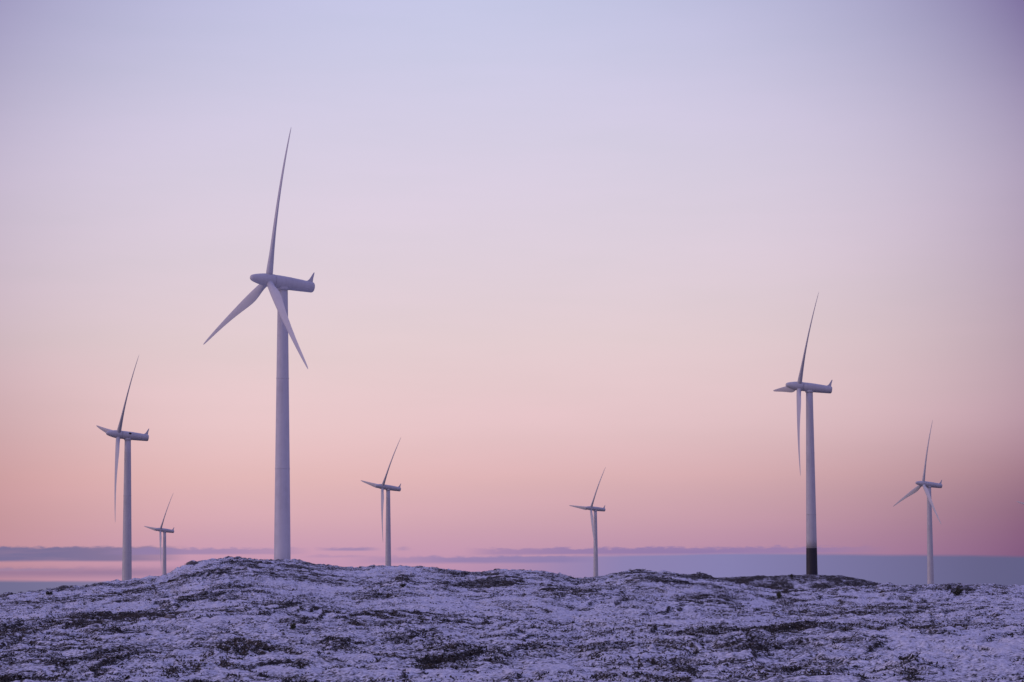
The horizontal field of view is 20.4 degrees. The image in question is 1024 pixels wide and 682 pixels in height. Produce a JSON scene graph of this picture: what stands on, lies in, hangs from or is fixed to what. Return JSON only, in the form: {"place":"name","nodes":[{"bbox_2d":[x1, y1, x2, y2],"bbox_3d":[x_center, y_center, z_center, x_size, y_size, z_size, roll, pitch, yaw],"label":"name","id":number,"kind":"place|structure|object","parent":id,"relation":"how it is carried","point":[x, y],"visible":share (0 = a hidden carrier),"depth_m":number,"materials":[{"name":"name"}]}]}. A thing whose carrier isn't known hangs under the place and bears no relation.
{"place":"outdoors","nodes":[
{"label":"outdoors","id":0,"kind":"place"},
{"bbox_2d":[0,556,1023,681],"bbox_3d":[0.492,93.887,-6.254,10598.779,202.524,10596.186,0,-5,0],"label":"ground","id":1,"kind":"structure","parent":0,"point":[973,656],"depth_m":137.49,"materials":[{"name":"white snow"}]},
{"bbox_2d":[96,356,148,580],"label":"wind turbine","id":2,"kind":"object","parent":1,"relation":"on","point":[118,434],"visible":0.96,"depth_m":1211.41,"materials":[{"name":"paint"}]},
{"bbox_2d":[144,497,173,574],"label":"wind turbine","id":3,"kind":"object","parent":1,"relation":"on","point":[164,531],"visible":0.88,"depth_m":2592.23,"materials":[{"name":"paint"}]},
{"bbox_2d":[165,614,175,618],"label":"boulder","id":4,"kind":"object","parent":1,"relation":"on","point":[170,616],"visible":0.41,"depth_m":149.86,"materials":[{"name":"stone"}]},
{"bbox_2d":[186,560,197,564],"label":"boulder","id":5,"kind":"object","parent":1,"relation":"on","point":[192,562],"visible":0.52,"depth_m":362.37,"materials":[{"name":"stone"}]},
{"bbox_2d":[203,129,314,559],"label":"wind turbine","id":6,"kind":"object","parent":1,"relation":"on","point":[279,286],"visible":0.99,"depth_m":754.21,"materials":[{"name":"paint"}]},
{"bbox_2d":[361,438,400,565],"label":"wind turbine","id":7,"kind":"object","parent":1,"relation":"on","point":[387,488],"visible":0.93,"depth_m":1914.94,"materials":[{"name":"paint"}]},
{"bbox_2d":[0,556,1023,681],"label":"heather","id":8,"kind":"object","parent":1,"relation":"on","point":[594,676],"visible":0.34,"depth_m":127.90,"materials":[{"name":"brown plant"}]},
{"bbox_2d":[569,467,605,576],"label":"wind turbine","id":9,"kind":"object","parent":1,"relation":"on","point":[591,508],"visible":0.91,"depth_m":2374.31,"materials":[{"name":"paint"}]},
{"bbox_2d":[773,293,831,574],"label":"wind turbine","id":10,"kind":"object","parent":1,"relation":"on","point":[799,386],"visible":0.97,"depth_m":1109.44,"materials":[{"name":"paint"}]},
{"bbox_2d":[894,420,941,583],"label":"wind turbine","id":11,"kind":"object","parent":1,"relation":"on","point":[927,486],"visible":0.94,"depth_m":1808.60,"materials":[{"name":"paint"}]},
{"bbox_2d":[950,586,963,595],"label":"shrub","id":12,"kind":"object","parent":1,"relation":"on","point":[957,591],"visible":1,"depth_m":254.94,"materials":[{"name":"green plant"}]},
{"bbox_2d":[0,0,1023,594],"label":"sky","id":13,"kind":"structure","parent":0,"point":[549,245],"materials":[{"name":"pink"}]}
]}

